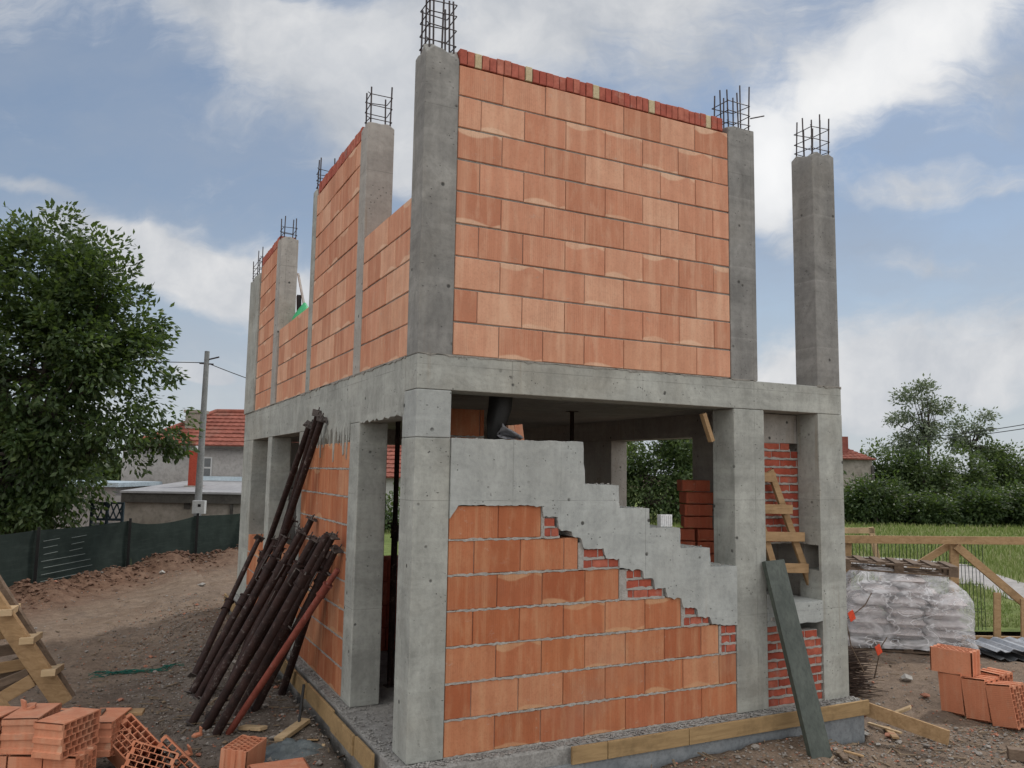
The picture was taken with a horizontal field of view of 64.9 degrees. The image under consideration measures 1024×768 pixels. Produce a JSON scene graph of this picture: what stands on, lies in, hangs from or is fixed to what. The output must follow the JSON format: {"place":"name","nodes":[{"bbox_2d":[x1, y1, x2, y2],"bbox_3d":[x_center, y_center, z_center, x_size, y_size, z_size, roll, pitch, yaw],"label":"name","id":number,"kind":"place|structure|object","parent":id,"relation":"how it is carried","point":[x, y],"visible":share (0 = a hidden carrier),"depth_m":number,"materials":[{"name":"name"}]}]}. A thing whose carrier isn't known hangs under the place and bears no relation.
{"place":"outdoors","nodes":[
{"label":"outdoors","id":0,"kind":"place"},
{"bbox_2d":[0,479,1023,767],"bbox_3d":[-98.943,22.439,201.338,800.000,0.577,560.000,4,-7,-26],"label":"ground","id":1,"kind":"structure","parent":0,"point":[102,607],"depth_m":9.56,"materials":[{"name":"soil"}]},
{"bbox_2d":[7,753,42,767],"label":"hollow block","id":2,"kind":"object","parent":1,"relation":"on","point":[25,760],"depth_m":5.65,"materials":[{"name":"ceramic"}]},
{"bbox_2d":[0,703,61,754],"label":"hollow block","id":3,"kind":"object","parent":2,"relation":"on","point":[17,733],"depth_m":5.71,"materials":[{"name":"ceramic"}]},
{"bbox_2d":[0,575,75,705],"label":"stair formwork","id":4,"kind":"object","parent":1,"relation":"on","point":[32,664],"visible":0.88,"depth_m":6.97,"materials":[{"name":"wood"}]},
{"bbox_2d":[43,745,96,767],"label":"hollow block","id":5,"kind":"object","parent":1,"relation":"on","point":[86,758],"depth_m":5.68,"materials":[{"name":"brick"}]},
{"bbox_2d":[31,707,100,759],"bbox_3d":[-3.203,2.510,5.794,0.231,0.242,0.391,0,-6,11],"label":"hollow block","id":6,"kind":"object","parent":5,"relation":"on","point":[63,734],"depth_m":5.68,"materials":[{"name":"ceramic"}]},
{"bbox_2d":[37,453,121,480],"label":"tree belt","id":7,"kind":"object","parent":1,"relation":"on","point":[108,476],"visible":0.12,"depth_m":75.39,"materials":[{"name":"green plant"}]},
{"bbox_2d":[0,198,204,534],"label":"walnut tree","id":8,"kind":"object","parent":1,"relation":"on","point":[61,309],"visible":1,"depth_m":18.70,"materials":[{"name":"green plant"}]},
{"bbox_2d":[52,480,161,528],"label":"pale shed","id":9,"kind":"structure","parent":1,"relation":"on","point":[117,486],"depth_m":25.93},
{"bbox_2d":[89,502,124,525],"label":"lattice gate","id":10,"kind":"structure","parent":1,"relation":"on","point":[107,517],"depth_m":20.37,"materials":[{"name":"black metal"}]},
{"bbox_2d":[106,713,162,767],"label":"hollow block","id":11,"kind":"object","parent":1,"relation":"on","point":[140,732],"depth_m":6.17,"materials":[{"name":"brick"}]},
{"bbox_2d":[95,708,131,756],"bbox_3d":[-3.140,2.683,6.211,0.238,0.250,0.403,1,-6,-5],"label":"hollow block","id":12,"kind":"object","parent":11,"relation":"on","point":[110,720],"depth_m":6.06,"materials":[{"name":"brick"}]},
{"bbox_2d":[89,662,183,678],"bbox_3d":[-4.295,3.260,9.208,0.995,0.104,0.358,4,-7,-26],"label":"green net","id":13,"kind":"object","parent":1,"relation":"on","point":[127,671],"visible":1,"depth_m":9.16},
{"bbox_2d":[139,734,200,767],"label":"hollow block","id":14,"kind":"object","parent":1,"relation":"on","point":[162,743],"depth_m":6.07,"materials":[{"name":"brick"}]},
{"bbox_2d":[121,740,178,767],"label":"hollow block","id":15,"kind":"object","parent":14,"relation":"on","point":[133,751],"depth_m":5.88,"materials":[{"name":"brick"}]},
{"bbox_2d":[120,476,241,523],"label":"flat garage","id":16,"kind":"structure","parent":1,"relation":"on","point":[167,503],"depth_m":24.36,"materials":[{"name":"concrete"}]},
{"bbox_2d":[184,446,203,486],"bbox_3d":[-10.444,2.804,26.505,0.480,1.532,0.480,1,-6,0],"label":"red chimney","id":17,"kind":"object","parent":16,"relation":"on","point":[192,470],"visible":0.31,"depth_m":26.35,"materials":[{"name":"brick"}]},
{"bbox_2d":[0,502,385,586],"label":"shade cloth fence","id":18,"kind":"object","parent":1,"relation":"on","point":[38,555],"visible":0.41,"depth_m":18.36,"materials":[{"name":"fabric"}]},
{"bbox_2d":[192,351,218,515],"bbox_3d":[-8.701,2.062,22.528,0.547,6.053,0.413,-1,-6,13],"label":"utility pole","id":19,"kind":"object","parent":1,"relation":"on","point":[198,505],"visible":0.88,"depth_m":22.61,"materials":[{"name":"concrete"}]},
{"bbox_2d":[121,409,298,483],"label":"neighbour house","id":20,"kind":"structure","parent":1,"relation":"on","point":[224,442],"depth_m":30.05,"materials":[{"name":"paint"}]},
{"bbox_2d":[187,534,264,677],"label":"steel prop","id":21,"kind":"object","parent":1,"relation":"on","point":[227,605],"visible":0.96,"depth_m":9.45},
{"bbox_2d":[184,535,275,694],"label":"steel prop","id":22,"kind":"object","parent":1,"relation":"on","point":[220,640],"visible":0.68,"depth_m":8.67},
{"bbox_2d":[190,534,291,699],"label":"steel prop","id":23,"kind":"object","parent":1,"relation":"on","point":[271,563],"visible":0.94,"depth_m":8.34,"materials":[{"name":"metal"}]},
{"bbox_2d":[219,734,266,767],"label":"hollow block","id":24,"kind":"object","parent":1,"relation":"on","point":[243,751],"depth_m":6.07,"materials":[{"name":"brick"}]},
{"bbox_2d":[186,527,306,726],"bbox_3d":[-2.494,2.273,7.604,1.012,1.803,0.168,3,-6,-18],"label":"steel prop","id":25,"kind":"object","parent":1,"relation":"on","point":[279,569],"visible":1,"depth_m":7.58,"materials":[{"name":"metal"}]},
{"bbox_2d":[196,532,320,731],"bbox_3d":[-2.274,2.236,7.244,1.070,1.815,0.160,0,-6,7],"label":"steel prop","id":26,"kind":"object","parent":1,"relation":"on","point":[246,656],"visible":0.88,"depth_m":7.22,"materials":[{"name":"metal"}]},
{"bbox_2d":[204,535,322,718],"bbox_3d":[-2.281,2.268,7.430,1.232,1.768,0.164,-1,-6,19],"label":"steel prop","id":27,"kind":"object","parent":1,"relation":"on","point":[280,607],"visible":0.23,"depth_m":7.38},
{"bbox_2d":[214,514,316,702],"bbox_3d":[-2.455,2.249,8.042,0.929,1.884,0.164,1,-6,-1],"label":"steel prop","id":28,"kind":"object","parent":1,"relation":"on","point":[281,580],"visible":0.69,"depth_m":8.07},
{"bbox_2d":[212,533,329,736],"bbox_3d":[-2.076,2.170,6.962,1.032,1.768,0.152,-1,-6,17],"label":"steel prop","id":29,"kind":"object","parent":1,"relation":"on","point":[302,579],"visible":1,"depth_m":6.92,"materials":[{"name":"metal"}]},
{"bbox_2d":[247,757,309,767],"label":"hollow block","id":30,"kind":"object","parent":1,"relation":"on","point":[301,762],"depth_m":5.80,"materials":[{"name":"brick"}]},
{"bbox_2d":[248,419,312,595],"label":"steel prop","id":31,"kind":"object","parent":1,"relation":"on","point":[307,424],"visible":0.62,"depth_m":8.92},
{"bbox_2d":[237,413,326,657],"bbox_3d":[-2.510,1.757,8.674,0.153,2.808,2.081,6,-8,-37],"label":"steel prop","id":32,"kind":"object","parent":1,"relation":"on","point":[322,420],"visible":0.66,"depth_m":8.31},
{"bbox_2d":[225,568,339,734],"bbox_3d":[-1.960,2.298,6.869,1.123,1.499,0.089,-2,-7,25],"label":"steel prop","id":33,"kind":"object","parent":1,"relation":"on","point":[325,588],"visible":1,"depth_m":6.83,"materials":[{"name":"metal"}]},
{"bbox_2d":[232,531,339,716],"bbox_3d":[-2.080,2.207,7.310,1.091,1.762,0.163,-2,-7,24],"label":"steel prop","id":34,"kind":"object","parent":1,"relation":"on","point":[285,628],"visible":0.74,"depth_m":7.29,"materials":[{"name":"metal"}]},
{"bbox_2d":[274,718,309,741],"bbox_3d":[-1.855,2.923,6.803,0.090,0.087,0.386,-1,-7,20],"label":"wood scrap","id":35,"kind":"object","parent":1,"relation":"on","point":[292,729],"visible":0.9,"depth_m":6.77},
{"bbox_2d":[264,738,322,762],"bbox_3d":[-1.792,2.939,6.434,0.580,0.172,0.540,1,-6,0],"label":"cement bag","id":36,"kind":"object","parent":1,"relation":"on","point":[288,748],"visible":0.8,"depth_m":6.40,"materials":[{"name":"grey paper"}]},
{"bbox_2d":[280,659,306,698],"bbox_3d":[-2.379,2.968,8.433,0.024,0.155,1.994,4,-7,-26],"label":"form board","id":37,"kind":"object","parent":1,"relation":"on","point":[297,680],"visible":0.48,"depth_m":7.86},
{"bbox_2d":[249,544,343,711],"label":"steel prop","id":38,"kind":"object","parent":1,"relation":"on","point":[323,572],"visible":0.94,"depth_m":7.30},
{"bbox_2d":[273,407,321,544],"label":"steel prop","id":39,"kind":"object","parent":1,"relation":"on","point":[315,412],"visible":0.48,"depth_m":8.50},
{"bbox_2d":[273,551,330,694],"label":"steel prop","id":40,"kind":"object","parent":1,"relation":"on","point":[292,661],"visible":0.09,"depth_m":7.84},
{"bbox_2d":[306,683,334,726],"bbox_3d":[-1.700,2.837,7.113,0.024,0.155,0.975,4,-7,-26],"label":"form board","id":41,"kind":"object","parent":1,"relation":"on","point":[321,706],"visible":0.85,"depth_m":7.09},
{"bbox_2d":[330,712,354,755],"bbox_3d":[-1.345,2.763,6.372,0.024,0.155,0.665,4,-7,-26],"label":"form board","id":42,"kind":"object","parent":1,"relation":"on","point":[342,733],"visible":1,"depth_m":6.32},
{"bbox_2d":[354,736,374,767],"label":"form board","id":43,"kind":"object","parent":1,"relation":"on","point":[364,755],"visible":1,"depth_m":5.86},
{"bbox_2d":[228,0,864,767],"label":"unfinished house","id":44,"kind":"structure","parent":1,"relation":"on","point":[548,252],"depth_m":6.64,"materials":[{"name":"brick"}]},
{"bbox_2d":[381,604,396,650],"bbox_3d":[-1.493,2.730,9.131,0.995,0.495,0.408,4,-7,-26],"label":"block pack","id":45,"kind":"object","parent":44,"relation":"on","point":[384,627],"visible":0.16,"depth_m":8.95,"materials":[{"name":"red brick"}]},
{"bbox_2d":[382,555,397,604],"bbox_3d":[-1.485,2.233,9.185,0.995,0.495,0.410,4,-7,-26],"label":"block pack","id":46,"kind":"object","parent":45,"relation":"on","point":[386,579],"visible":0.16,"depth_m":9.01,"materials":[{"name":"red brick"}]},
{"bbox_2d":[383,421,400,687],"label":"steel prop","id":47,"kind":"object","parent":44,"relation":"on","point":[394,536],"visible":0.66,"depth_m":7.59,"materials":[{"name":"metal"}]},
{"bbox_2d":[486,396,512,438],"bbox_3d":[-0.099,0.259,6.430,0.220,0.397,0.184,4,-7,-26],"label":"plastic sheet roll","id":48,"kind":"object","parent":44,"relation":"on","point":[499,411],"visible":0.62,"depth_m":6.36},
{"bbox_2d":[288,649,859,767],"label":"mortar rubble","id":49,"kind":"object","parent":44,"relation":"on","point":[478,757],"visible":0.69,"depth_m":6.31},
{"bbox_2d":[571,741,607,764],"bbox_3d":[0.574,2.735,5.964,0.306,0.125,0.024,4,-7,-26],"label":"form board","id":50,"kind":"object","parent":44,"relation":"attached to","point":[587,753],"visible":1,"depth_m":5.95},
{"bbox_2d":[607,728,688,758],"bbox_3d":[1.055,2.768,6.202,0.758,0.125,0.024,4,-7,-26],"label":"form board","id":51,"kind":"object","parent":44,"relation":"attached to","point":[628,746],"visible":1,"depth_m":6.18,"materials":[{"name":"wood"}]},
{"bbox_2d":[688,711,799,744],"bbox_3d":[1.957,2.830,6.647,1.245,0.125,0.024,4,-7,-26],"label":"form board","id":52,"kind":"object","parent":44,"relation":"attached to","point":[730,729],"visible":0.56,"depth_m":6.60,"materials":[{"name":"wood"}]},
{"bbox_2d":[765,469,808,585],"bbox_3d":[2.543,1.409,7.414,0.744,1.239,0.095,4,-7,-26],"label":"timber ladder","id":53,"kind":"object","parent":44,"relation":"on","point":[791,534],"visible":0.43,"depth_m":7.38,"materials":[{"name":"wood"}]},
{"bbox_2d":[821,699,869,721],"bbox_3d":[2.871,2.893,7.099,0.786,0.125,0.024,4,-7,-26],"label":"form board","id":54,"kind":"object","parent":44,"relation":"attached to","point":[844,710],"visible":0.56,"depth_m":7.13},
{"bbox_2d":[860,699,949,745],"bbox_3d":[3.451,2.986,7.121,0.769,0.238,0.024,-5,-8,42],"label":"form board","id":55,"kind":"object","parent":44,"relation":"attached to","point":[913,725],"visible":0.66,"depth_m":7.07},
{"bbox_2d":[762,559,831,758],"bbox_3d":[2.398,2.311,6.783,0.228,1.594,0.510,5,-7,-35],"label":"leaning plank","id":56,"kind":"object","parent":1,"relation":"on","point":[809,711],"visible":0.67,"depth_m":6.75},
{"bbox_2d":[848,646,888,697],"bbox_3d":[3.774,3.195,8.990,0.638,0.482,0.575,2,-6,-9],"label":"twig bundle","id":57,"kind":"object","parent":1,"relation":"on","point":[853,666],"visible":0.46,"depth_m":8.82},
{"bbox_2d":[847,630,970,653],"bbox_3d":[5.498,3.634,11.364,1.543,0.144,0.850,-1,-6,14],"label":"wooden pallet","id":58,"kind":"object","parent":1,"relation":"on","point":[965,645],"visible":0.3,"depth_m":11.07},
{"bbox_2d":[847,620,878,636],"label":"cement bag","id":59,"kind":"object","parent":58,"relation":"on","point":[857,630],"visible":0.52,"depth_m":11.21,"materials":[{"name":"paper"}]},
{"bbox_2d":[847,611,889,626],"bbox_3d":[5.072,3.343,11.486,0.483,0.154,0.724,-1,-6,14],"label":"cement bag","id":60,"kind":"object","parent":59,"relation":"on","point":[880,621],"visible":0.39,"depth_m":11.18,"materials":[{"name":"paper"}]},
{"bbox_2d":[847,600,884,614],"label":"cement bag","id":61,"kind":"object","parent":60,"relation":"on","point":[857,606],"visible":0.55,"depth_m":11.25,"materials":[{"name":"paper"}]},
{"bbox_2d":[846,590,889,604],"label":"cement bag","id":62,"kind":"object","parent":61,"relation":"on","point":[854,595],"visible":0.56,"depth_m":11.29,"materials":[{"name":"paper"}]},
{"bbox_2d":[857,580,900,594],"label":"cement bag","id":63,"kind":"object","parent":62,"relation":"on","point":[875,585],"visible":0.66,"depth_m":11.24,"materials":[{"name":"paper"}]},
{"bbox_2d":[881,624,925,638],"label":"cement bag","id":64,"kind":"object","parent":58,"relation":"on","point":[906,633],"visible":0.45,"depth_m":11.07,"materials":[{"name":"paper"}]},
{"bbox_2d":[883,612,926,628],"bbox_3d":[5.542,3.338,11.373,0.483,0.156,0.724,-1,-6,14],"label":"cement bag","id":65,"kind":"object","parent":64,"relation":"on","point":[900,622],"visible":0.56,"depth_m":11.09,"materials":[{"name":"paper"}]},
{"bbox_2d":[879,602,925,617],"bbox_3d":[5.524,3.194,11.394,0.483,0.155,0.724,-1,-6,14],"label":"cement bag","id":66,"kind":"object","parent":65,"relation":"on","point":[896,609],"visible":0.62,"depth_m":11.12,"materials":[{"name":"paper"}]},
{"bbox_2d":[885,593,928,606],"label":"cement bag","id":67,"kind":"object","parent":66,"relation":"on","point":[902,600],"visible":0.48,"depth_m":11.12,"materials":[{"name":"paper"}]},
{"bbox_2d":[893,584,938,596],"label":"cement bag","id":68,"kind":"object","parent":67,"relation":"on","point":[915,590],"visible":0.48,"depth_m":11.11,"materials":[{"name":"paper"}]},
{"bbox_2d":[882,572,926,585],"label":"cement bag","id":69,"kind":"object","parent":68,"relation":"on","point":[919,580],"visible":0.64,"depth_m":11.15,"materials":[{"name":"paper"}]},
{"bbox_2d":[846,564,978,650],"bbox_3d":[5.504,3.117,11.400,1.751,1.110,0.943,-1,-6,13],"label":"plastic wrap","id":70,"kind":"object","parent":58,"relation":"on","point":[924,645],"visible":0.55,"depth_m":11.03,"materials":[{"name":"white"}]},
{"bbox_2d":[845,555,958,577],"bbox_3d":[5.451,2.585,11.476,1.500,0.207,0.622,-1,-6,14],"label":"wooden pallet","id":71,"kind":"object","parent":70,"relation":"on","point":[945,569],"visible":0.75,"depth_m":11.31,"materials":[{"name":"wood"}]},
{"bbox_2d":[918,626,964,641],"bbox_3d":[5.981,3.478,11.252,0.483,0.156,0.724,-1,-6,14],"label":"cement bag","id":72,"kind":"object","parent":58,"relation":"on","point":[944,635],"visible":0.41,"depth_m":10.96,"materials":[{"name":"paper"}]},
{"bbox_2d":[919,615,965,630],"bbox_3d":[6.027,3.334,11.256,0.483,0.156,0.724,-1,-6,14],"label":"cement bag","id":73,"kind":"object","parent":72,"relation":"on","point":[947,624],"visible":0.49,"depth_m":10.98,"materials":[{"name":"paper"}]},
{"bbox_2d":[918,604,960,619],"bbox_3d":[5.981,3.190,11.283,0.483,0.155,0.723,-1,-6,14],"label":"cement bag","id":74,"kind":"object","parent":73,"relation":"on","point":[940,613],"visible":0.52,"depth_m":11.00,"materials":[{"name":"paper"}]},
{"bbox_2d":[923,594,968,608],"bbox_3d":[6.051,3.045,11.283,0.483,0.156,0.724,-1,-6,14],"label":"cement bag","id":75,"kind":"object","parent":74,"relation":"on","point":[959,603],"visible":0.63,"depth_m":11.02,"materials":[{"name":"paper"}]},
{"bbox_2d":[848,534,986,635],"bbox_3d":[6.001,3.066,12.312,2.451,1.485,0.008,1,-6,0],"label":"panel","id":76,"kind":"object","parent":1,"relation":"on","point":[963,611],"visible":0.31,"depth_m":12.33,"materials":[{"name":"metal"}]},
{"bbox_2d":[845,535,1023,639],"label":"timber barrier","id":77,"kind":"object","parent":1,"relation":"on","point":[953,546],"visible":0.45,"depth_m":12.02,"materials":[{"name":"wood"}]},
{"bbox_2d":[938,672,965,715],"bbox_3d":[4.589,3.166,8.279,0.250,0.403,0.238,4,-10,-30],"label":"hollow block","id":78,"kind":"object","parent":1,"relation":"on","point":[951,693],"depth_m":8.21,"materials":[{"name":"ceramic"}]},
{"bbox_2d":[930,643,980,677],"bbox_3d":[4.585,2.857,8.329,0.250,0.238,0.403,7,-8,-43],"label":"hollow block","id":79,"kind":"object","parent":78,"relation":"on","point":[951,659],"depth_m":8.24,"materials":[{"name":"brick"}]},
{"bbox_2d":[961,675,998,722],"bbox_3d":[4.714,3.146,8.062,0.250,0.403,0.238,4,-13,-30],"label":"hollow block","id":80,"kind":"object","parent":1,"relation":"on","point":[976,703],"depth_m":8.00,"materials":[{"name":"brick"}]},
{"bbox_2d":[978,667,1012,681],"bbox_3d":[5.023,3.189,8.365,0.250,0.403,0.238,4,-7,-30],"label":"hollow block","id":81,"kind":"object","parent":1,"relation":"on","point":[1002,675],"depth_m":8.34,"materials":[{"name":"ceramic"}]},
{"bbox_2d":[993,592,1000,637],"bbox_3d":[7.057,3.397,11.705,0.134,0.714,0.030,1,-6,0],"label":"timber stake","id":82,"kind":"object","parent":1,"relation":"on","point":[996,614],"visible":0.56,"depth_m":11.70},
{"bbox_2d":[972,647,1023,660],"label":"metal sheet","id":83,"kind":"object","parent":1,"relation":"on","point":[1014,655],"visible":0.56,"depth_m":10.74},
{"bbox_2d":[965,636,1023,652],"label":"metal sheet","id":84,"kind":"object","parent":83,"relation":"on","point":[1005,645],"visible":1,"depth_m":10.94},
{"bbox_2d":[985,681,1023,729],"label":"hollow block","id":85,"kind":"object","parent":1,"relation":"on","point":[1006,702],"depth_m":7.78,"materials":[{"name":"ceramic"}]},
{"bbox_2d":[0,0,1023,475],"label":"sky","id":86,"kind":"structure","parent":0,"point":[193,127],"materials":[{"name":"blue"}]},
{"bbox_2d":[692,528,713,540],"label":"clay block","id":87,"kind":"object","parent":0,"point":[704,534],"depth_m":8.03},
{"bbox_2d":[681,515,712,527],"bbox_3d":[1.880,1.404,8.198,0.280,0.112,0.266,0,-6,4],"label":"clay block","id":88,"kind":"object","parent":87,"relation":"on","point":[696,521],"depth_m":8.07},
{"bbox_2d":[680,504,712,515],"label":"clay block","id":89,"kind":"object","parent":88,"relation":"on","point":[696,509],"depth_m":8.07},
{"bbox_2d":[679,492,712,503],"bbox_3d":[1.883,1.163,8.233,0.280,0.112,0.266,1,-6,-5],"label":"clay block","id":90,"kind":"object","parent":89,"relation":"on","point":[697,497],"depth_m":8.11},
{"bbox_2d":[677,480,709,491],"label":"clay block","id":91,"kind":"object","parent":90,"relation":"on","point":[694,485],"depth_m":8.10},
{"bbox_2d":[384,488,1023,631],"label":"meadow","id":92,"kind":"structure","parent":0,"point":[387,544],"depth_m":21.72,"materials":[{"name":"plant"}]},
{"bbox_2d":[384,482,399,532],"bbox_3d":[-4.766,4.995,29.814,3.505,2.862,2.905,4,-7,-26],"label":"garden bush","id":93,"kind":"object","parent":92,"relation":"on","point":[389,518],"visible":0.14,"depth_m":29.53,"materials":[{"name":"green plant"}]},
{"bbox_2d":[386,445,401,518],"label":"house","id":94,"kind":"structure","parent":92,"relation":"on","point":[390,467],"depth_m":34.11,"materials":[{"name":"tile"}]},
{"bbox_2d":[627,439,692,520],"bbox_3d":[6.391,3.357,37.094,6.284,6.192,3.911,1,-6,3],"label":"scrub tree","id":95,"kind":"object","parent":92,"relation":"on","point":[647,493],"visible":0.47,"depth_m":36.58,"materials":[{"name":"green plant"}]},
{"bbox_2d":[648,439,692,521],"bbox_3d":[8.188,3.749,37.924,4.448,5.562,3.946,4,-7,-26],"label":"scrub tree","id":96,"kind":"object","parent":92,"relation":"on","point":[679,461],"visible":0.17,"depth_m":37.36,"materials":[{"name":"green plant"}]},
{"bbox_2d":[842,437,875,492],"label":"house","id":97,"kind":"structure","parent":92,"relation":"on","point":[857,464],"depth_m":42.02,"materials":[{"name":"paint"}]},
{"bbox_2d":[845,527,882,580],"bbox_3d":[5.547,2.984,12.873,1.029,1.385,0.040,1,-6,0],"label":"timber trestle","id":98,"kind":"object","parent":92,"relation":"on","point":[870,531],"visible":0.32,"depth_m":12.92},
{"bbox_2d":[844,469,915,524],"bbox_3d":[17.539,5.601,38.800,3.491,3.072,2.575,4,-7,-26],"label":"thicket","id":99,"kind":"object","parent":92,"relation":"on","point":[867,503],"visible":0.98,"depth_m":38.54,"materials":[{"name":"green plant"}]},
{"bbox_2d":[859,436,928,493],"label":"scrub tree","id":100,"kind":"object","parent":92,"relation":"on","point":[880,465],"visible":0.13,"depth_m":43.60,"materials":[{"name":"green plant"}]},
{"bbox_2d":[876,438,963,508],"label":"scrub tree","id":101,"kind":"object","parent":92,"relation":"on","point":[922,472],"visible":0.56,"depth_m":42.63,"materials":[{"name":"green plant"}]},
{"bbox_2d":[877,373,962,482],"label":"thin tree","id":102,"kind":"object","parent":92,"relation":"on","point":[925,427],"visible":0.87,"depth_m":45.82,"materials":[{"name":"green plant"}]},
{"bbox_2d":[895,487,971,525],"bbox_3d":[20.191,6.182,38.757,3.255,2.454,2.520,4,-7,-26],"label":"thicket","id":103,"kind":"object","parent":92,"relation":"on","point":[938,513],"visible":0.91,"depth_m":38.38,"materials":[{"name":"green plant"}]},
{"bbox_2d":[928,441,1002,494],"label":"scrub tree","id":104,"kind":"object","parent":92,"relation":"on","point":[972,474],"visible":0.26,"depth_m":43.68,"materials":[{"name":"green plant"}]},
{"bbox_2d":[941,404,1010,468],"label":"thin tree","id":105,"kind":"object","parent":92,"relation":"on","point":[985,415],"visible":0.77,"depth_m":46.81,"materials":[{"name":"green plant"}]},
{"bbox_2d":[954,480,1015,526],"bbox_3d":[22.510,5.855,38.733,2.947,2.562,2.551,4,-7,-26],"label":"thicket","id":106,"kind":"object","parent":92,"relation":"on","point":[987,510],"visible":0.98,"depth_m":38.39,"materials":[{"name":"green plant"}]},
{"bbox_2d":[970,438,1023,483],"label":"scrub tree","id":107,"kind":"object","parent":92,"relation":"on","point":[992,452],"visible":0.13,"depth_m":45.70,"materials":[{"name":"green plant"}]},
{"bbox_2d":[982,442,1023,494],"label":"scrub tree","id":108,"kind":"object","parent":92,"relation":"on","point":[1012,476],"visible":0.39,"depth_m":44.66,"materials":[{"name":"green plant"}]},
{"bbox_2d":[987,479,1023,526],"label":"thicket","id":109,"kind":"object","parent":92,"relation":"on","point":[1003,494],"visible":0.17,"depth_m":39.50,"materials":[{"name":"green plant"}]},
{"bbox_2d":[997,474,1023,526],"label":"thicket","id":110,"kind":"object","parent":92,"relation":"on","point":[1019,519],"visible":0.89,"depth_m":38.77,"materials":[{"name":"green plant"}]},
{"bbox_2d":[851,557,1023,599],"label":"path","id":111,"kind":"structure","parent":0,"point":[1016,586],"depth_m":18.26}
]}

